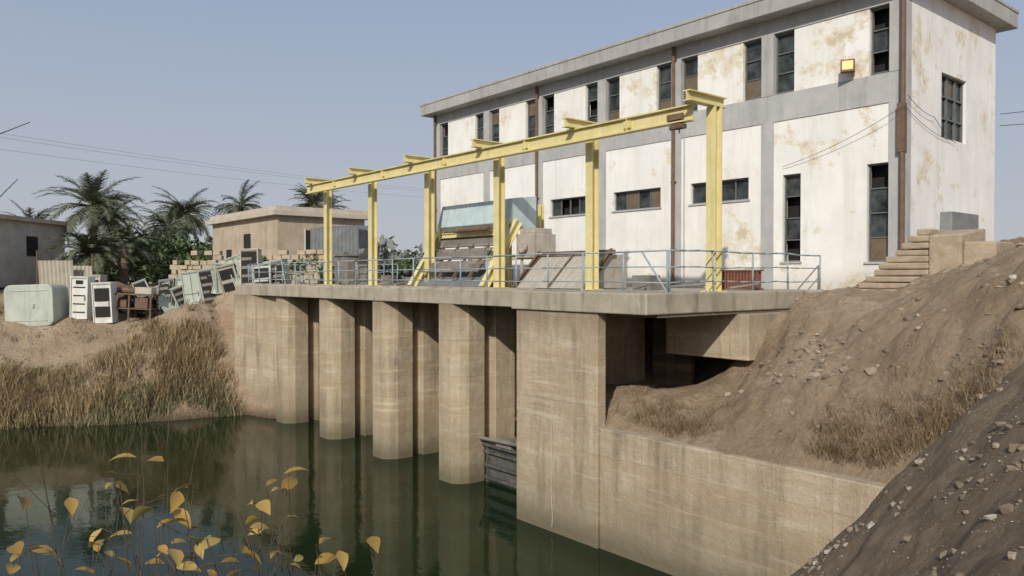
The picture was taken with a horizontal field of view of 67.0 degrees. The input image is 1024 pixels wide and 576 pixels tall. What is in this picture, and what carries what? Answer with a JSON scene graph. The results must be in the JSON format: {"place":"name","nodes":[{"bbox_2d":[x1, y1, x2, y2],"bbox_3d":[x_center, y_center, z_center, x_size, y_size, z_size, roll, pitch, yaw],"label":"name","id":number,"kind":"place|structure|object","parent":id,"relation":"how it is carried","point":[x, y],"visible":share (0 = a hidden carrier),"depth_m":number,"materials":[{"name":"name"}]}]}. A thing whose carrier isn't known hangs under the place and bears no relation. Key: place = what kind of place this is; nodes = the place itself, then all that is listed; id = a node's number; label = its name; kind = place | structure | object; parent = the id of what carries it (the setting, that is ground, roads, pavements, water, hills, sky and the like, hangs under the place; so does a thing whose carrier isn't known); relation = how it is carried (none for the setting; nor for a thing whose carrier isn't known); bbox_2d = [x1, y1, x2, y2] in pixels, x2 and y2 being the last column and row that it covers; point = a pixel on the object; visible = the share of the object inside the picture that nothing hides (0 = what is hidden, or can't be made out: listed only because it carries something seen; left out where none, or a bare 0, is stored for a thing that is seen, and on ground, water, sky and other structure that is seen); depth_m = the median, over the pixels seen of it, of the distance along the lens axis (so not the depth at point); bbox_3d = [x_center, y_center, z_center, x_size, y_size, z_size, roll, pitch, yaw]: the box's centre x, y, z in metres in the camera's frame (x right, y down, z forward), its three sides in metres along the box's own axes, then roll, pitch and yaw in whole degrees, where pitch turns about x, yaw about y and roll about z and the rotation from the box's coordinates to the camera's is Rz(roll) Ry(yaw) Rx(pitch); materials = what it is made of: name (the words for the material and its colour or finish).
{"place":"outdoors","nodes":[
{"label":"outdoors","id":0,"kind":"place"},
{"bbox_2d":[213,215,364,274],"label":"walls","id":1,"kind":"structure","parent":0,"point":[272,235],"depth_m":51.76,"materials":[{"name":"beige paint"}]},
{"bbox_2d":[226,230,309,257],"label":"openings","id":2,"kind":"object","parent":1,"relation":"attached to","point":[247,241],"visible":0.41,"depth_m":53.67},
{"bbox_2d":[304,228,305,250],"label":"window surrounds","id":3,"kind":"object","parent":2,"relation":"attached to","point":[304,239],"visible":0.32,"depth_m":51.02,"materials":[{"name":"white paint"}]},
{"bbox_2d":[206,205,367,224],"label":"roof","id":4,"kind":"structure","parent":1,"relation":"on","point":[284,210],"depth_m":52.20,"materials":[{"name":"beige concrete"}]},
{"bbox_2d":[0,415,672,575],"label":"water","id":5,"kind":"structure","parent":0,"point":[414,513],"depth_m":23.58,"materials":[{"name":"green liquid"}]},
{"bbox_2d":[479,436,516,449],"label":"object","id":6,"kind":"object","parent":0,"point":[506,443],"visible":0.58,"depth_m":25.46,"materials":[{"name":"grey metal"}]},
{"bbox_2d":[0,237,1023,575],"bbox_3d":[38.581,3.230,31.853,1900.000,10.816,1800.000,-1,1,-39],"label":"ground","id":7,"kind":"structure","parent":0,"point":[964,325],"depth_m":16.05,"materials":[{"name":"soil"}]},
{"bbox_2d":[0,198,58,218],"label":"date palm","id":8,"kind":"object","parent":7,"relation":"on","point":[32,216],"visible":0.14,"depth_m":76.37,"materials":[{"name":"green plant"}]},
{"bbox_2d":[0,219,64,286],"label":"walls","id":9,"kind":"structure","parent":7,"relation":"on","point":[17,265],"depth_m":54.27,"materials":[{"name":"grey concrete"}]},
{"bbox_2d":[26,236,37,255],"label":"openings","id":10,"kind":"object","parent":9,"relation":"attached to","point":[32,244],"visible":0.93,"depth_m":55.17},
{"bbox_2d":[0,214,72,225],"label":"roof","id":11,"kind":"structure","parent":9,"relation":"on","point":[30,219],"depth_m":54.85,"materials":[{"name":"beige paint"}]},
{"bbox_2d":[4,284,68,325],"bbox_3d":[-26.067,0.933,42.412,2.645,2.306,1.670,0,1,-1],"label":"metal container","id":12,"kind":"object","parent":7,"relation":"on","point":[38,305],"visible":0.92,"depth_m":41.66,"materials":[{"name":"metal"}]},
{"bbox_2d":[36,250,92,291],"bbox_3d":[-28.699,-0.933,49.458,3.258,2.942,0.976,0,1,-9],"label":"scrap sheet fence","id":13,"kind":"object","parent":7,"relation":"on","point":[54,272],"visible":0.58,"depth_m":49.16,"materials":[{"name":"beige metal"}]},
{"bbox_2d":[69,276,95,318],"bbox_3d":[-23.932,0.532,43.098,1.050,2.378,0.860,0,1,-1],"label":"electrical cabinet","id":14,"kind":"object","parent":7,"relation":"on","point":[80,298],"visible":0.99,"depth_m":42.76,"materials":[{"name":"white metal"}]},
{"bbox_2d":[31,169,146,272],"bbox_3d":[-32.963,-4.642,61.085,8.115,9.185,7.986,-1,1,-39],"label":"date palm","id":15,"kind":"object","parent":7,"relation":"on","point":[94,197],"visible":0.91,"depth_m":60.36,"materials":[{"name":"green plant"}]},
{"bbox_2d":[44,228,136,278],"bbox_3d":[-29.810,-2.095,54.538,5.498,4.342,5.599,-1,1,-39],"label":"date palm","id":16,"kind":"object","parent":7,"relation":"on","point":[86,249],"visible":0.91,"depth_m":53.69,"materials":[{"name":"green plant"}]},
{"bbox_2d":[86,275,107,281],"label":"electrical cabinet","id":17,"kind":"object","parent":7,"relation":"on","point":[100,278],"visible":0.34,"depth_m":44.54,"materials":[{"name":"beige metal"}]},
{"bbox_2d":[90,282,118,322],"bbox_3d":[-22.710,0.804,43.090,1.148,2.309,0.819,0,1,-1],"label":"electrical cabinet","id":18,"kind":"object","parent":7,"relation":"on","point":[105,310],"visible":1,"depth_m":42.81,"materials":[{"name":"white metal"}]},
{"bbox_2d":[70,193,149,280],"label":"date palm","id":19,"kind":"object","parent":7,"relation":"on","point":[117,219],"visible":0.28,"depth_m":75.72,"materials":[{"name":"green plant"}]},
{"bbox_2d":[0,290,231,371],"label":"bank scrub","id":20,"kind":"object","parent":7,"relation":"on","point":[2,306],"visible":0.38,"depth_m":41.72,"materials":[{"name":"brown plant"}]},
{"bbox_2d":[0,301,232,382],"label":"bank rubble","id":21,"kind":"object","parent":7,"relation":"on","point":[3,358],"visible":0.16,"depth_m":41.45,"materials":[{"name":"stone"}]},
{"bbox_2d":[0,314,245,427],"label":"dry reeds","id":22,"kind":"object","parent":7,"relation":"on","point":[11,383],"visible":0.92,"depth_m":38.40,"materials":[{"name":"brown plant"}]},
{"bbox_2d":[0,359,245,430],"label":"green reeds","id":23,"kind":"object","parent":7,"relation":"on","point":[224,409],"visible":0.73,"depth_m":37.80,"materials":[{"name":"plant"}]},
{"bbox_2d":[116,281,131,311],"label":"electrical cabinet","id":24,"kind":"object","parent":7,"relation":"on","point":[119,284],"visible":0.06,"depth_m":45.07,"materials":[{"name":"metal"}]},
{"bbox_2d":[88,216,163,284],"bbox_3d":[-29.327,-2.777,58.520,5.327,5.567,5.698,-1,1,-39],"label":"date palm","id":25,"kind":"object","parent":7,"relation":"on","point":[126,232],"visible":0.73,"depth_m":58.30,"materials":[{"name":"green plant"}]},
{"bbox_2d":[119,298,132,314],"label":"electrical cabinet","id":26,"kind":"object","parent":7,"relation":"on","point":[124,311],"visible":0.1,"depth_m":44.88,"materials":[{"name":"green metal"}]},
{"bbox_2d":[127,301,137,316],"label":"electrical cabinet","id":27,"kind":"object","parent":7,"relation":"on","point":[132,310],"visible":0.21,"depth_m":44.61,"materials":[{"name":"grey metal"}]},
{"bbox_2d":[115,287,160,321],"bbox_3d":[-21.441,0.940,43.709,2.701,1.994,1.020,0,1,-1],"label":"rusty machine frame","id":28,"kind":"object","parent":7,"relation":"on","point":[141,303],"visible":0.74,"depth_m":43.39,"materials":[{"name":"metal"}]},
{"bbox_2d":[131,278,152,297],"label":"electrical cabinet","id":29,"kind":"object","parent":7,"relation":"on","point":[141,283],"visible":0.38,"depth_m":44.77,"materials":[{"name":"grey metal"}]},
{"bbox_2d":[134,304,151,319],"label":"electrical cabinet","id":30,"kind":"object","parent":7,"relation":"on","point":[143,313],"visible":0.42,"depth_m":44.39,"materials":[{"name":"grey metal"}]},
{"bbox_2d":[79,225,212,285],"bbox_3d":[-28.520,-2.429,65.900,19.916,6.054,6.910,0,1,21],"label":"leafy tree","id":31,"kind":"object","parent":7,"relation":"on","point":[168,255],"visible":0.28,"depth_m":64.52,"materials":[{"name":"green plant"}]},
{"bbox_2d":[151,293,174,317],"bbox_3d":[-20.305,1.347,44.688,1.937,2.072,1.143,0,1,22],"label":"electrical cabinet","id":32,"kind":"object","parent":7,"relation":"on","point":[164,304],"visible":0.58,"depth_m":44.34,"materials":[{"name":"grey metal"}]},
{"bbox_2d":[158,278,175,306],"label":"electrical cabinet","id":33,"kind":"object","parent":7,"relation":"on","point":[163,288],"visible":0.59,"depth_m":45.14,"materials":[{"name":"grey metal"}]},
{"bbox_2d":[136,206,200,246],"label":"date palm","id":34,"kind":"object","parent":7,"relation":"on","point":[162,226],"visible":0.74,"depth_m":69.37,"materials":[{"name":"green plant"}]},
{"bbox_2d":[169,284,184,306],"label":"electrical cabinet","id":35,"kind":"object","parent":7,"relation":"on","point":[177,293],"visible":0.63,"depth_m":44.24,"materials":[{"name":"grey metal"}]},
{"bbox_2d":[175,277,181,307],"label":"electrical cabinet","id":36,"kind":"object","parent":7,"relation":"on","point":[178,281],"visible":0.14,"depth_m":44.79,"materials":[{"name":"grey metal"}]},
{"bbox_2d":[151,197,209,238],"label":"date palm","id":37,"kind":"object","parent":7,"relation":"on","point":[195,234],"visible":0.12,"depth_m":83.94,"materials":[{"name":"green plant"}]},
{"bbox_2d":[146,186,224,246],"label":"date palm","id":38,"kind":"object","parent":7,"relation":"on","point":[183,212],"visible":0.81,"depth_m":74.07,"materials":[{"name":"green plant"}]},
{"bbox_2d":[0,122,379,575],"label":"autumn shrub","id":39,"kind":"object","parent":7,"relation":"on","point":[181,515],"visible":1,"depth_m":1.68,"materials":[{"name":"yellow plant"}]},
{"bbox_2d":[180,271,201,303],"bbox_3d":[-18.221,0.289,44.382,1.493,2.651,0.692,0,1,18],"label":"electrical cabinet","id":40,"kind":"object","parent":7,"relation":"on","point":[190,287],"visible":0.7,"depth_m":44.19,"materials":[{"name":"grey metal"}]},
{"bbox_2d":[186,299,199,304],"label":"electrical cabinet","id":41,"kind":"object","parent":7,"relation":"on","point":[193,301],"visible":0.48,"depth_m":44.09,"materials":[{"name":"grey metal"}]},
{"bbox_2d":[196,268,216,303],"bbox_3d":[-17.387,0.032,44.085,1.170,2.358,1.240,0,1,-29],"label":"electrical cabinet","id":42,"kind":"object","parent":7,"relation":"on","point":[206,282],"visible":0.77,"depth_m":43.76,"materials":[{"name":"grey metal"}]},
{"bbox_2d":[199,319,225,360],"bbox_3d":[-15.748,2.675,40.596,1.910,2.219,1.956,-1,1,-39],"label":"reed tuft","id":43,"kind":"object","parent":7,"relation":"on","point":[208,339],"visible":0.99,"depth_m":40.46,"materials":[{"name":"beige plant"}]},
{"bbox_2d":[211,261,225,295],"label":"electrical cabinet","id":44,"kind":"object","parent":7,"relation":"on","point":[213,290],"visible":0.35,"depth_m":43.73,"materials":[{"name":"grey metal"}]},
{"bbox_2d":[212,263,225,293],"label":"electrical cabinet","id":45,"kind":"object","parent":7,"relation":"on","point":[218,289],"visible":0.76,"depth_m":43.33,"materials":[{"name":"grey metal"}]},
{"bbox_2d":[214,262,237,296],"bbox_3d":[-15.955,-0.484,43.516,1.442,2.025,0.966,0,1,-16],"label":"electrical cabinet","id":46,"kind":"object","parent":7,"relation":"on","point":[225,272],"visible":0.75,"depth_m":43.18,"materials":[{"name":"beige metal"}]},
{"bbox_2d":[224,254,239,285],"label":"electrical cabinet","id":47,"kind":"object","parent":7,"relation":"on","point":[232,259],"visible":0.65,"depth_m":43.35,"materials":[{"name":"grey metal"}]},
{"bbox_2d":[235,257,239,271],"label":"electrical cabinet","id":48,"kind":"object","parent":7,"relation":"on","point":[238,260],"visible":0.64,"depth_m":43.30,"materials":[{"name":"grey metal"}]},
{"bbox_2d":[212,179,264,215],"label":"date palm","id":49,"kind":"object","parent":7,"relation":"on","point":[241,206],"visible":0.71,"depth_m":84.49,"materials":[{"name":"green plant"}]},
{"bbox_2d":[65,234,423,281],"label":"distant trees","id":50,"kind":"object","parent":7,"relation":"on","point":[393,253],"visible":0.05,"depth_m":107.92,"materials":[{"name":"green plant"}]},
{"bbox_2d":[169,249,323,283],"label":"stone block wall","id":51,"kind":"structure","parent":7,"relation":"on","point":[176,269],"depth_m":46.34,"materials":[{"name":"stone"}]},
{"bbox_2d":[239,248,261,284],"bbox_3d":[-14.671,-0.951,43.448,1.135,2.554,1.066,0,1,-3],"label":"electrical cabinet","id":52,"kind":"object","parent":7,"relation":"on","point":[251,256],"visible":0.69,"depth_m":43.12,"materials":[{"name":"beige metal"}]},
{"bbox_2d":[234,294,276,418],"bbox_3d":[-12.635,4.389,39.480,4.465,8.100,0.950,1,1,43],"label":"abutment","id":53,"kind":"object","parent":7,"relation":"on","point":[255,337],"visible":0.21,"depth_m":39.14,"materials":[{"name":"concrete"}]},
{"bbox_2d":[251,263,271,283],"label":"electrical cabinet","id":54,"kind":"object","parent":7,"relation":"on","point":[263,269],"visible":0.46,"depth_m":42.98,"materials":[{"name":"grey metal"}]},
{"bbox_2d":[263,259,290,283],"bbox_3d":[-13.171,-0.513,43.479,1.459,2.287,0.759,0,1,12],"label":"electrical cabinet","id":55,"kind":"object","parent":7,"relation":"on","point":[285,275],"visible":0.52,"depth_m":43.17,"materials":[{"name":"grey metal"}]},
{"bbox_2d":[276,296,319,423],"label":"pier","id":56,"kind":"structure","parent":7,"relation":"on","point":[297,355],"depth_m":37.15,"materials":[{"name":"concrete"}]},
{"bbox_2d":[287,185,346,208],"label":"date palm","id":57,"kind":"object","parent":7,"relation":"on","point":[316,200],"visible":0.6,"depth_m":84.12,"materials":[{"name":"green plant"}]},
{"bbox_2d":[297,190,349,209],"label":"date palm","id":58,"kind":"object","parent":7,"relation":"on","point":[334,204],"visible":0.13,"depth_m":87.51,"materials":[{"name":"green plant"}]},
{"bbox_2d":[262,251,423,279],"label":"garden shrubs","id":59,"kind":"object","parent":7,"relation":"on","point":[401,265],"visible":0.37,"depth_m":45.28,"materials":[{"name":"green plant"}]},
{"bbox_2d":[310,225,379,283],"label":"corrugated shed","id":60,"kind":"structure","parent":7,"relation":"on","point":[352,240],"depth_m":47.38,"materials":[{"name":"grey metal"}]},
{"bbox_2d":[319,298,372,439],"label":"pier","id":61,"kind":"structure","parent":7,"relation":"on","point":[346,363],"depth_m":33.59,"materials":[{"name":"concrete"}]},
{"bbox_2d":[373,301,438,458],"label":"pier","id":62,"kind":"structure","parent":7,"relation":"on","point":[405,379],"depth_m":30.01,"materials":[{"name":"concrete"}]},
{"bbox_2d":[439,304,516,483],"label":"pier","id":63,"kind":"structure","parent":7,"relation":"on","point":[477,371],"depth_m":26.42,"materials":[{"name":"concrete"}]},
{"bbox_2d":[482,441,516,489],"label":"stop log gate","id":64,"kind":"structure","parent":63,"relation":"attached to","point":[500,463],"depth_m":25.93,"materials":[{"name":"metal"}]},
{"bbox_2d":[235,284,825,314],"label":"deck slab","id":65,"kind":"structure","parent":63,"relation":"on","point":[630,301],"depth_m":21.78,"materials":[{"name":"beige concrete"}]},
{"bbox_2d":[245,283,535,289],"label":"kerb","id":66,"kind":"structure","parent":65,"relation":"on","point":[486,288],"depth_m":28.40,"materials":[{"name":"concrete"}]},
{"bbox_2d":[407,196,555,287],"bbox_3d":[-1.173,-1.739,30.348,3.175,3.580,5.960,-1,1,-39],"label":"trash rake machine","id":67,"kind":"object","parent":65,"relation":"on","point":[470,226],"visible":0.73,"depth_m":29.78,"materials":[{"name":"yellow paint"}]},
{"bbox_2d":[304,89,726,291],"bbox_3d":[-2.323,-2.646,29.588,1.600,5.250,23.930,-1,1,-39],"label":"yellow gantry crane","id":68,"kind":"object","parent":65,"relation":"on","point":[590,133],"visible":0.88,"depth_m":24.41,"materials":[{"name":"paint"}]},
{"bbox_2d":[297,275,759,289],"bbox_3d":[-2.158,-0.303,32.276,5.140,0.487,25.965,-1,1,-42],"label":"scrap steel","id":69,"kind":"object","parent":65,"relation":"on","point":[645,286],"visible":0.61,"depth_m":23.97,"materials":[{"name":"brown metal"}]},
{"bbox_2d":[248,249,822,292],"bbox_3d":[-2.208,-0.612,32.465,7.440,1.128,28.220,-1,1,-39],"label":"deck railing","id":70,"kind":"object","parent":65,"relation":"on","point":[668,282],"visible":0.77,"depth_m":22.94,"materials":[{"name":"grey metal"}]},
{"bbox_2d":[433,0,906,284],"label":"downpipes","id":71,"kind":"object","parent":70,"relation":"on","point":[901,140],"visible":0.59,"depth_m":22.25,"materials":[{"name":"brown metal"}]},
{"bbox_2d":[782,105,950,166],"bbox_3d":[11.171,-4.600,24.584,3.207,1.315,3.978,-1,1,-39],"label":"building cable","id":72,"kind":"object","parent":71,"relation":"attached to","point":[866,128],"visible":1,"depth_m":23.22,"materials":[{"name":"black rubber"}]},
{"bbox_2d":[511,248,625,288],"bbox_3d":[1.957,-0.629,26.626,2.100,1.399,3.710,-1,1,-39],"label":"inclined screen","id":73,"kind":"object","parent":65,"relation":"on","point":[575,260],"visible":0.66,"depth_m":26.17,"materials":[{"name":"metal"}]},
{"bbox_2d":[606,309,788,317],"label":"soffit","id":74,"kind":"structure","parent":65,"relation":"attached to","point":[711,313],"depth_m":20.00,"materials":[{"name":"concrete"}]},
{"bbox_2d":[722,270,763,289],"bbox_3d":[7.233,-0.262,24.396,0.260,0.630,1.450,-1,1,-39],"label":"rusty radiator","id":75,"kind":"object","parent":65,"relation":"on","point":[736,275],"visible":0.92,"depth_m":24.31,"materials":[{"name":"metal"}]},
{"bbox_2d":[517,309,644,548],"bbox_3d":[2.972,4.638,22.639,4.700,8.080,3.250,-1,1,-39],"label":"abutment","id":76,"kind":"object","parent":7,"relation":"on","point":[570,365],"visible":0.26,"depth_m":21.09,"materials":[{"name":"concrete"}]},
{"bbox_2d":[551,409,552,521],"bbox_3d":[1.093,4.879,21.188,0.020,3.361,0.064,-1,1,-39],"label":"hanging cable","id":77,"kind":"object","parent":76,"relation":"attached to","point":[552,464],"visible":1,"depth_m":21.18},
{"bbox_2d":[447,8,889,259],"bbox_3d":[6.320,-4.382,33.857,5.900,9.000,23.600,-1,1,-39],"label":"dark interior","id":78,"kind":"object","parent":7,"relation":"on","point":[880,172],"depth_m":23.55,"materials":[{"name":"black"}]},
{"bbox_2d":[606,385,748,438],"bbox_3d":[3.999,3.058,19.456,2.236,1.124,5.048,-1,1,-39],"label":"dry grass patch","id":79,"kind":"object","parent":7,"relation":"on","point":[684,426],"visible":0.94,"depth_m":19.21,"materials":[{"name":"brown plant"}]},
{"bbox_2d":[652,318,724,385],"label":"back wall","id":80,"kind":"structure","parent":7,"relation":"on","point":[669,369],"depth_m":24.49,"materials":[{"name":"concrete"}]},
{"bbox_2d":[441,0,995,289],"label":"white walls","id":81,"kind":"structure","parent":7,"relation":"on","point":[950,41],"depth_m":25.46,"materials":[{"name":"white paint"}]},
{"bbox_2d":[436,0,911,288],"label":"grey bands and pilasters","id":82,"kind":"object","parent":81,"relation":"attached to","point":[767,109],"visible":0.52,"depth_m":25.89,"materials":[{"name":"grey paint"}]},
{"bbox_2d":[683,135,684,276],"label":"conduits","id":83,"kind":"object","parent":82,"relation":"attached to","point":[683,202],"visible":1,"depth_m":28.35,"materials":[{"name":"metal"}]},
{"bbox_2d":[442,5,962,261],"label":"window frames","id":84,"kind":"structure","parent":81,"relation":"attached to","point":[954,101],"depth_m":25.60,"materials":[{"name":"grey metal"}]},
{"bbox_2d":[444,29,959,239],"bbox_3d":[5.470,-4.694,32.960,4.088,7.550,23.645,-1,1,-39],"label":"window glass","id":85,"kind":"object","parent":84,"relation":"in","point":[879,203],"visible":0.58,"depth_m":26.12,"materials":[{"name":"black glass"}]},
{"bbox_2d":[420,0,1018,117],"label":"roof slab","id":86,"kind":"structure","parent":81,"relation":"on","point":[999,16],"depth_m":28.43,"materials":[{"name":"concrete"}]},
{"bbox_2d":[493,76,951,260],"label":"boarded panes","id":87,"kind":"object","parent":81,"relation":"attached to","point":[879,248],"visible":0.83,"depth_m":28.24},
{"bbox_2d":[840,58,854,73],"bbox_3d":[10.156,-6.705,23.384,0.400,0.386,0.399,0,1,25],"label":"wall floodlight","id":88,"kind":"object","parent":81,"relation":"attached to","point":[847,65],"depth_m":23.25,"materials":[{"name":"metal"}]},
{"bbox_2d":[908,95,954,142],"bbox_3d":[12.640,-5.030,23.191,3.505,1.016,0.032,-1,1,-40],"label":"building cable","id":89,"kind":"object","parent":81,"relation":"attached to","point":[932,116],"visible":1,"depth_m":23.16,"materials":[{"name":"black rubber"}]},
{"bbox_2d":[666,311,786,360],"bbox_3d":[6.973,1.298,23.005,4.000,1.250,2.800,-1,1,-39],"label":"discharge box","id":90,"kind":"object","parent":7,"relation":"on","point":[735,336],"visible":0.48,"depth_m":21.39,"materials":[{"name":"concrete"}]},
{"bbox_2d":[600,428,886,575],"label":"wing wall","id":91,"kind":"structure","parent":7,"relation":"on","point":[673,507],"depth_m":17.23,"materials":[{"name":"concrete"}]},
{"bbox_2d":[709,240,1023,442],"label":"mound rubble","id":92,"kind":"object","parent":7,"relation":"on","point":[868,370],"visible":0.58,"depth_m":17.18,"materials":[{"name":"stone"}]},
{"bbox_2d":[781,320,1023,469],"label":"dry grass patch","id":93,"kind":"object","parent":7,"relation":"on","point":[939,423],"visible":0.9,"depth_m":14.70,"materials":[{"name":"brown plant"}]},
{"bbox_2d":[800,380,1023,575],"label":"bank rubble","id":94,"kind":"object","parent":7,"relation":"on","point":[1007,508],"visible":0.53,"depth_m":8.77,"materials":[{"name":"stone"}]},
{"bbox_2d":[858,229,1012,291],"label":"entrance steps","id":95,"kind":"structure","parent":7,"relation":"on","point":[930,251],"depth_m":20.33,"materials":[{"name":"concrete"}]},
{"bbox_2d":[940,211,978,230],"bbox_3d":[14.084,-1.846,24.317,2.100,1.000,0.348,-1,1,-39],"label":"meter box","id":96,"kind":"object","parent":95,"relation":"on","point":[950,220],"visible":0.5,"depth_m":23.78,"materials":[{"name":"grey metal"}]},
{"bbox_2d":[0,0,1023,259],"label":"sky","id":97,"kind":"structure","parent":0,"point":[320,89],"materials":[{"name":"blue"}]},
{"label":"utility pole","id":98,"kind":"object","parent":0,"visible":0},
{"bbox_2d":[1,149,414,196],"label":"power line","id":99,"kind":"object","parent":98,"relation":"attached to","point":[172,171],"visible":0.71,"depth_m":60.91,"materials":[{"name":"metal"}]},
{"bbox_2d":[1,137,416,190],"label":"power line","id":100,"kind":"object","parent":98,"relation":"attached to","point":[168,161],"visible":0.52,"depth_m":62.43,"materials":[{"name":"metal"}]},
{"bbox_2d":[2,133,419,188],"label":"power line","id":101,"kind":"object","parent":98,"relation":"attached to","point":[184,160],"visible":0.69,"depth_m":65.11,"materials":[{"name":"metal"}]}
]}

